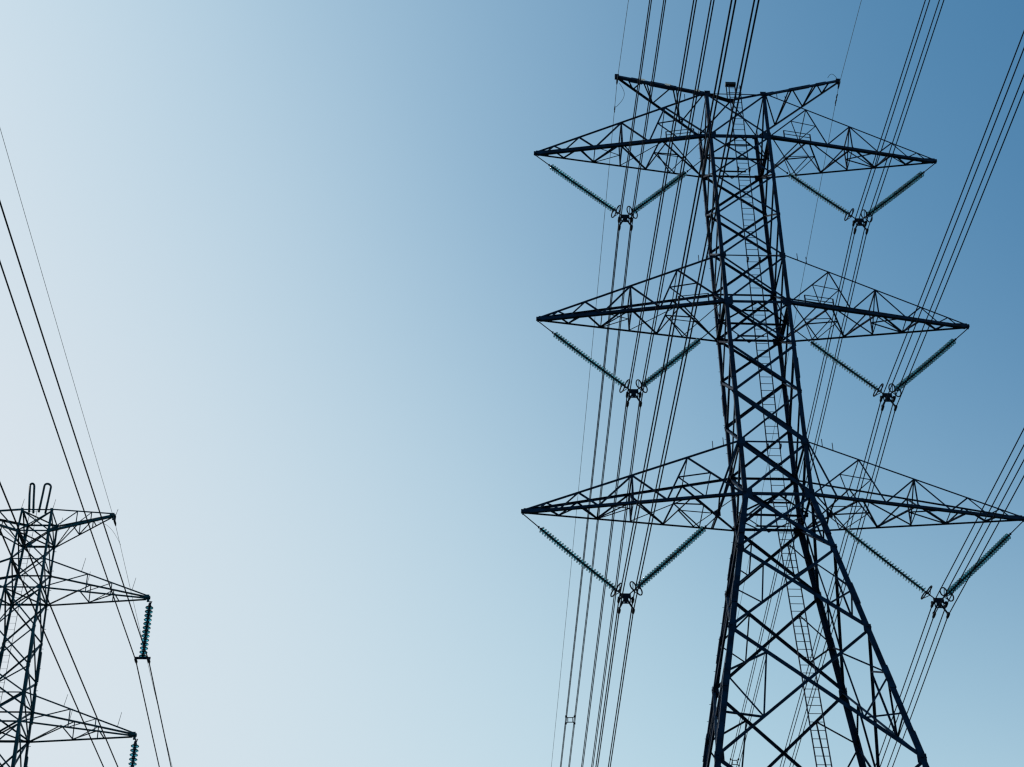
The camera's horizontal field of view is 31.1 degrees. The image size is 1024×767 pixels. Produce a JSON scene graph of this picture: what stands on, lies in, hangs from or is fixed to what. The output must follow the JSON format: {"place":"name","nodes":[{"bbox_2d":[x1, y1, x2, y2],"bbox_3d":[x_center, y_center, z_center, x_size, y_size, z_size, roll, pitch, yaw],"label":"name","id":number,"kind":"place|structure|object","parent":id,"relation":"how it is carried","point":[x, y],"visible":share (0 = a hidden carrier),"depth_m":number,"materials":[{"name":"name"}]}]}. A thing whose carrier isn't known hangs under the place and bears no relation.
{"place":"outdoors","nodes":[
{"label":"outdoors","id":0,"kind":"place"},
{"bbox_2d":[0,0,1023,766],"label":"sky","id":1,"kind":"structure","parent":0,"point":[299,260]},
{"label":"ground","id":2,"kind":"structure","parent":0,"visible":0},
{"bbox_2d":[0,483,150,766],"bbox_3d":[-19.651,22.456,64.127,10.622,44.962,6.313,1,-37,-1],"label":"transmission tower","id":3,"kind":"structure","parent":2,"relation":"on","point":[27,741],"depth_m":74.24,"materials":[{"name":"grey metal"}]},
{"bbox_2d":[100,510,120,544],"bbox_3d":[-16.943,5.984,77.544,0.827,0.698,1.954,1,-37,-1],"label":"earth wire clamp","id":4,"kind":"object","parent":3,"relation":"attached to","point":[114,520],"visible":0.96,"depth_m":76.91,"materials":[{"name":"metal"}]},
{"bbox_2d":[0,129,171,763],"bbox_3d":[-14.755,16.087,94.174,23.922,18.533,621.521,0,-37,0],"label":"earth wire","id":5,"kind":"object","parent":4,"relation":"attached to","point":[74,385],"visible":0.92,"depth_m":66.76,"materials":[{"name":"metal"}]},
{"bbox_2d":[128,739,138,766],"bbox_3d":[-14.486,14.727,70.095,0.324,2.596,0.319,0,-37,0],"label":"insulator string","id":6,"kind":"object","parent":3,"relation":"hanging from","point":[133,754],"visible":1,"depth_m":70.48,"materials":[{"name":"teal glass"}]},
{"bbox_3d":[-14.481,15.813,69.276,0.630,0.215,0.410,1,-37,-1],"label":"yoke assembly","id":7,"kind":"object","parent":6,"relation":"hanging from","visible":0},
{"bbox_2d":[0,529,103,766],"bbox_3d":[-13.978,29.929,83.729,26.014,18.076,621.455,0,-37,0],"label":"conductor wire","id":8,"kind":"object","parent":7,"relation":"attached to","point":[49,643],"visible":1,"depth_m":55.60,"materials":[{"name":"black metal"}]},
{"bbox_2d":[0,482,117,766],"bbox_3d":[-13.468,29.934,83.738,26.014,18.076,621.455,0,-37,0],"label":"conductor wire","id":9,"kind":"object","parent":7,"relation":"attached to","point":[55,617],"visible":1,"depth_m":53.80,"materials":[{"name":"black metal"}]},
{"bbox_2d":[139,601,152,657],"bbox_3d":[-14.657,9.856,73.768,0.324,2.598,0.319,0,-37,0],"label":"insulator string","id":10,"kind":"object","parent":3,"relation":"hanging from","point":[147,623],"visible":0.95,"depth_m":73.76,"materials":[{"name":"teal glass"}]},
{"bbox_2d":[134,657,150,663],"bbox_3d":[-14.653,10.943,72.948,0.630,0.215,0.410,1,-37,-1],"label":"yoke assembly","id":11,"kind":"object","parent":10,"relation":"hanging from","point":[136,661],"visible":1,"depth_m":72.94,"materials":[{"name":"black metal"}]},
{"bbox_2d":[0,261,159,766],"bbox_3d":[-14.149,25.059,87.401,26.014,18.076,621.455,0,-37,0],"label":"conductor wire","id":12,"kind":"object","parent":11,"relation":"attached to","point":[78,495],"visible":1,"depth_m":59.95,"materials":[{"name":"black metal"}]},
{"bbox_2d":[0,201,171,766],"bbox_3d":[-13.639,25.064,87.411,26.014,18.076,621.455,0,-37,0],"label":"conductor wire","id":13,"kind":"object","parent":11,"relation":"attached to","point":[82,458],"visible":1,"depth_m":57.67,"materials":[{"name":"black metal"}]},
{"bbox_2d":[521,74,1023,766],"bbox_3d":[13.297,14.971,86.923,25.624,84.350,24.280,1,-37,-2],"label":"transmission tower","id":14,"kind":"structure","parent":2,"relation":"on","point":[719,712],"depth_m":94.99,"materials":[{"name":"metal"}]},
{"bbox_2d":[523,514,620,596],"bbox_3d":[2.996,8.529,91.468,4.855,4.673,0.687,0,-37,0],"label":"insulator string","id":15,"kind":"object","parent":14,"relation":"hanging from","point":[559,544],"visible":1,"depth_m":91.20,"materials":[{"name":"green glass"}]},
{"bbox_2d":[536,155,619,217],"bbox_3d":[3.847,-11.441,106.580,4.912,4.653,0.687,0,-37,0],"label":"insulator string","id":16,"kind":"object","parent":14,"relation":"hanging from","point":[582,187],"visible":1,"depth_m":106.34,"materials":[{"name":"green glass"}]},
{"bbox_2d":[618,214,632,230],"bbox_3d":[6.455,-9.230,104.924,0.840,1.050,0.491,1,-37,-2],"label":"yoke assembly","id":17,"kind":"object","parent":16,"relation":"hanging from","point":[625,217],"visible":0.96,"depth_m":104.94,"materials":[{"name":"black metal"}]},
{"bbox_2d":[560,0,649,766],"bbox_3d":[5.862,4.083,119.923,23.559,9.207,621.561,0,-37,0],"label":"conductor wire","id":18,"kind":"object","parent":17,"relation":"attached to","point":[605,349],"visible":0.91,"depth_m":112.38,"materials":[{"name":"black metal"}]},
{"bbox_2d":[565,715,575,724],"bbox_3d":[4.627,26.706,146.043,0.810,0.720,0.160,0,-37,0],"label":"conductor spacer","id":19,"kind":"object","parent":18,"relation":"attached to","point":[567,720],"visible":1,"depth_m":145.99,"materials":[{"name":"grey metal"}]},
{"bbox_2d":[561,0,651,766],"bbox_3d":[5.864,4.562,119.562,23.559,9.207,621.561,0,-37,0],"label":"conductor wire","id":20,"kind":"object","parent":17,"relation":"attached to","point":[607,344],"visible":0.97,"depth_m":111.21,"materials":[{"name":"black metal"}]},
{"bbox_2d":[568,0,663,766],"bbox_3d":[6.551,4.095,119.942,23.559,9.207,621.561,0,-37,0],"label":"conductor wire","id":21,"kind":"object","parent":17,"relation":"attached to","point":[616,347],"visible":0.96,"depth_m":112.28,"materials":[{"name":"black metal"}]},
{"bbox_2d":[569,0,665,766],"bbox_3d":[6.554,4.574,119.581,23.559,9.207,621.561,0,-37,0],"label":"conductor wire","id":22,"kind":"object","parent":17,"relation":"attached to","point":[618,347],"visible":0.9,"depth_m":111.28,"materials":[{"name":"black metal"}]},
{"bbox_2d":[538,321,628,392],"bbox_3d":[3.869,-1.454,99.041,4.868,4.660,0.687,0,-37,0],"label":"insulator string","id":23,"kind":"object","parent":14,"relation":"hanging from","point":[584,357],"visible":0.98,"depth_m":98.79,"materials":[{"name":"green glass"}]},
{"bbox_2d":[614,79,623,112],"bbox_3d":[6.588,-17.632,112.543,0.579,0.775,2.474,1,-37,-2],"label":"earth wire clamp","id":24,"kind":"object","parent":14,"relation":"attached to","point":[623,97],"visible":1,"depth_m":112.50,"materials":[{"name":"black metal"}]},
{"bbox_2d":[551,0,628,765],"bbox_3d":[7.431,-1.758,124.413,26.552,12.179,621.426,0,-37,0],"label":"earth wire","id":25,"kind":"object","parent":24,"relation":"attached to","point":[590,366],"visible":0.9,"depth_m":130.58,"materials":[{"name":"metal"}]},
{"bbox_2d":[626,158,704,218],"bbox_3d":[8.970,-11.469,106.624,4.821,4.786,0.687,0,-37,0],"label":"insulator string","id":26,"kind":"object","parent":14,"relation":"hanging from","point":[653,196],"visible":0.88,"depth_m":106.19,"materials":[{"name":"green glass"}]},
{"bbox_2d":[629,515,717,595],"bbox_3d":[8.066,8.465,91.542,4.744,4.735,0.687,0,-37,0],"label":"insulator string","id":27,"kind":"object","parent":14,"relation":"hanging from","point":[677,551],"visible":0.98,"depth_m":91.44,"materials":[{"name":"green glass"}]},
{"bbox_2d":[617,593,634,613],"bbox_3d":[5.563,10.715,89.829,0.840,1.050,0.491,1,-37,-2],"label":"yoke assembly","id":28,"kind":"object","parent":27,"relation":"hanging from","point":[626,596],"visible":0.98,"depth_m":89.88,"materials":[{"name":"black metal"}]},
{"bbox_2d":[595,0,732,766],"bbox_3d":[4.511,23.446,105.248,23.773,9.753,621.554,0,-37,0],"label":"conductor wire","id":29,"kind":"object","parent":28,"relation":"attached to","point":[668,342],"visible":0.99,"depth_m":69.97,"materials":[{"name":"black metal"}]},
{"bbox_2d":[597,0,736,766],"bbox_3d":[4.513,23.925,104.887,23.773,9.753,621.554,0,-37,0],"label":"conductor wire","id":30,"kind":"object","parent":28,"relation":"attached to","point":[671,342],"visible":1,"depth_m":68.88,"materials":[{"name":"black metal"}]},
{"bbox_2d":[608,0,754,766],"bbox_3d":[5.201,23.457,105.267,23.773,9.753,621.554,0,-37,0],"label":"conductor wire","id":31,"kind":"object","parent":28,"relation":"attached to","point":[686,339],"visible":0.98,"depth_m":69.59,"materials":[{"name":"black metal"}]},
{"bbox_2d":[610,0,759,766],"bbox_3d":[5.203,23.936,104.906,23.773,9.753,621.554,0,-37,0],"label":"conductor wire","id":32,"kind":"object","parent":28,"relation":"attached to","point":[689,342],"visible":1,"depth_m":68.92,"materials":[{"name":"black metal"}]},
{"bbox_2d":[636,323,719,392],"bbox_3d":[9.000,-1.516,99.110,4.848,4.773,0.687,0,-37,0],"label":"insulator string","id":33,"kind":"object","parent":14,"relation":"hanging from","point":[671,363],"visible":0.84,"depth_m":98.82,"materials":[{"name":"green glass"}]},
{"bbox_2d":[626,389,641,407],"bbox_3d":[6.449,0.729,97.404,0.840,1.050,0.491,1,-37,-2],"label":"yoke assembly","id":34,"kind":"object","parent":33,"relation":"hanging from","point":[633,392],"visible":0.94,"depth_m":97.43,"materials":[{"name":"black metal"}]},
{"bbox_2d":[581,0,693,766],"bbox_3d":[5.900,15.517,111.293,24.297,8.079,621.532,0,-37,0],"label":"conductor wire","id":35,"kind":"object","parent":34,"relation":"attached to","point":[636,342],"visible":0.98,"depth_m":91.22,"materials":[{"name":"black metal"}]},
{"bbox_2d":[582,0,696,766],"bbox_3d":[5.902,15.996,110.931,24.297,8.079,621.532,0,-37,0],"label":"conductor wire","id":36,"kind":"object","parent":34,"relation":"attached to","point":[638,343],"visible":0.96,"depth_m":90.35,"materials":[{"name":"black metal"}]},
{"bbox_2d":[591,0,711,766],"bbox_3d":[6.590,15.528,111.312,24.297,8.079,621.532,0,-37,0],"label":"conductor wire","id":37,"kind":"object","parent":34,"relation":"attached to","point":[650,341],"visible":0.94,"depth_m":91.22,"materials":[{"name":"black metal"}]},
{"bbox_2d":[592,0,714,766],"bbox_3d":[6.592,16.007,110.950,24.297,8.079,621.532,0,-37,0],"label":"conductor wire","id":38,"kind":"object","parent":34,"relation":"attached to","point":[652,340],"visible":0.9,"depth_m":89.87,"materials":[{"name":"black metal"}]},
{"bbox_2d":[769,160,854,220],"bbox_3d":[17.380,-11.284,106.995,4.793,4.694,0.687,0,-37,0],"label":"insulator string","id":39,"kind":"object","parent":14,"relation":"hanging from","point":[793,177],"visible":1,"depth_m":106.60,"materials":[{"name":"green glass"}]},
{"bbox_2d":[852,218,868,234],"bbox_3d":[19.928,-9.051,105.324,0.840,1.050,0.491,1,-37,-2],"label":"yoke assembly","id":40,"kind":"object","parent":39,"relation":"hanging from","point":[861,220],"visible":0.99,"depth_m":105.36,"materials":[{"name":"black metal"}]},
{"bbox_2d":[729,0,925,763],"bbox_3d":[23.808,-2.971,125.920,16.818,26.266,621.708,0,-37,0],"label":"conductor wire","id":41,"kind":"object","parent":40,"relation":"attached to","point":[834,311],"visible":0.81,"depth_m":108.11,"materials":[{"name":"black metal"}]},
{"bbox_2d":[731,0,929,764],"bbox_3d":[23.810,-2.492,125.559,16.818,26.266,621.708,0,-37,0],"label":"conductor wire","id":42,"kind":"object","parent":40,"relation":"attached to","point":[835,319],"visible":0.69,"depth_m":108.21,"materials":[{"name":"black metal"}]},
{"bbox_2d":[736,0,939,766],"bbox_3d":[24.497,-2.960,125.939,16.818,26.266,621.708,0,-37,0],"label":"conductor wire","id":43,"kind":"object","parent":40,"relation":"attached to","point":[846,306],"visible":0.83,"depth_m":108.35,"materials":[{"name":"black metal"}]},
{"bbox_2d":[739,0,943,764],"bbox_3d":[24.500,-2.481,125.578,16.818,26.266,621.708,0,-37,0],"label":"conductor wire","id":44,"kind":"object","parent":40,"relation":"attached to","point":[851,298],"visible":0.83,"depth_m":106.71,"materials":[{"name":"black metal"}]},
{"bbox_2d":[789,325,883,396],"bbox_3d":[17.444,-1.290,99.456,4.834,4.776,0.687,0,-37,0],"label":"insulator string","id":45,"kind":"object","parent":14,"relation":"hanging from","point":[821,349],"visible":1,"depth_m":99.07,"materials":[{"name":"green glass"}]},
{"bbox_2d":[880,393,897,411],"bbox_3d":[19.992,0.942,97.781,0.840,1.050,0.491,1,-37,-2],"label":"yoke assembly","id":46,"kind":"object","parent":45,"relation":"hanging from","point":[891,400],"visible":0.98,"depth_m":97.80,"materials":[{"name":"black metal"}]},
{"bbox_2d":[780,31,1023,766],"bbox_3d":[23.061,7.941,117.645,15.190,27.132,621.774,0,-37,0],"label":"conductor wire","id":47,"kind":"object","parent":46,"relation":"attached to","point":[905,338],"visible":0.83,"depth_m":90.78,"materials":[{"name":"black metal"}]},
{"bbox_2d":[783,48,1023,766],"bbox_3d":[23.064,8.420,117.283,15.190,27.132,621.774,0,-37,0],"label":"conductor wire","id":48,"kind":"object","parent":46,"relation":"attached to","point":[909,341],"visible":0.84,"depth_m":89.91,"materials":[{"name":"black metal"}]},
{"bbox_2d":[789,74,1023,766],"bbox_3d":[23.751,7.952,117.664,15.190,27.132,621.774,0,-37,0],"label":"conductor wire","id":49,"kind":"object","parent":46,"relation":"attached to","point":[911,357],"visible":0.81,"depth_m":92.07,"materials":[{"name":"black metal"}]},
{"bbox_2d":[792,91,1023,766],"bbox_3d":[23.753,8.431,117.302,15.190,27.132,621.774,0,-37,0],"label":"conductor wire","id":50,"kind":"object","parent":46,"relation":"attached to","point":[912,368],"visible":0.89,"depth_m":92.17,"materials":[{"name":"black metal"}]},
{"bbox_2d":[830,517,933,599],"bbox_3d":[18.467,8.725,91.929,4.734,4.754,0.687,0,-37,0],"label":"insulator string","id":51,"kind":"object","parent":14,"relation":"hanging from","point":[887,562],"visible":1,"depth_m":91.65,"materials":[{"name":"green glass"}]},
{"bbox_2d":[930,598,949,618],"bbox_3d":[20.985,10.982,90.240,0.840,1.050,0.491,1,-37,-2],"label":"yoke assembly","id":52,"kind":"object","parent":51,"relation":"hanging from","point":[938,601],"visible":0.98,"depth_m":90.26,"materials":[{"name":"black metal"}]},
{"bbox_2d":[875,428,1023,764],"bbox_3d":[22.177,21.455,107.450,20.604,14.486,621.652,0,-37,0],"label":"conductor wire","id":53,"kind":"object","parent":52,"relation":"attached to","point":[948,574],"visible":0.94,"depth_m":86.92,"materials":[{"name":"black metal"}]},
{"bbox_2d":[880,445,1023,766],"bbox_3d":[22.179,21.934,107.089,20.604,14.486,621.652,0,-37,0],"label":"conductor wire","id":54,"kind":"object","parent":52,"relation":"attached to","point":[949,587],"visible":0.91,"depth_m":86.68,"materials":[{"name":"black metal"}]},
{"bbox_2d":[887,459,1023,766],"bbox_3d":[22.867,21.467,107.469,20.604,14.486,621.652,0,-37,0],"label":"conductor wire","id":55,"kind":"object","parent":52,"relation":"attached to","point":[952,594],"visible":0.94,"depth_m":88.82,"materials":[{"name":"black metal"}]},
{"bbox_2d":[892,475,1023,766],"bbox_3d":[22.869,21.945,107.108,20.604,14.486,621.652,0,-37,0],"label":"conductor wire","id":56,"kind":"object","parent":52,"relation":"attached to","point":[953,606],"visible":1,"depth_m":88.52,"materials":[{"name":"black metal"}]},
{"bbox_2d":[861,163,934,221],"bbox_3d":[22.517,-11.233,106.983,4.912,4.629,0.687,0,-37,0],"label":"insulator string","id":57,"kind":"object","parent":14,"relation":"hanging from","point":[899,190],"visible":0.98,"depth_m":106.83,"materials":[{"name":"green glass"}]},
{"bbox_2d":[888,329,966,396],"bbox_3d":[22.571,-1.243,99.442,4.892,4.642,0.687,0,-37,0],"label":"insulator string","id":58,"kind":"object","parent":14,"relation":"hanging from","point":[935,356],"visible":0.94,"depth_m":99.27,"materials":[{"name":"green glass"}]},
{"bbox_2d":[940,521,1022,601],"bbox_3d":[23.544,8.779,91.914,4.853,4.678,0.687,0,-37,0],"label":"insulator string","id":59,"kind":"object","parent":14,"relation":"hanging from","point":[994,549],"visible":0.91,"depth_m":91.81,"materials":[{"name":"green glass"}]},
{"bbox_3d":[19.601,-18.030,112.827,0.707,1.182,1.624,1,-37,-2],"label":"earth wire clamp","id":60,"kind":"object","parent":14,"relation":"attached to","visible":0},
{"bbox_2d":[717,0,861,719],"bbox_3d":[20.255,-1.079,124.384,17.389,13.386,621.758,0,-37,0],"label":"earth wire","id":61,"kind":"object","parent":60,"relation":"attached to","point":[805,264],"visible":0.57,"depth_m":120.76,"materials":[{"name":"metal"}]}
]}

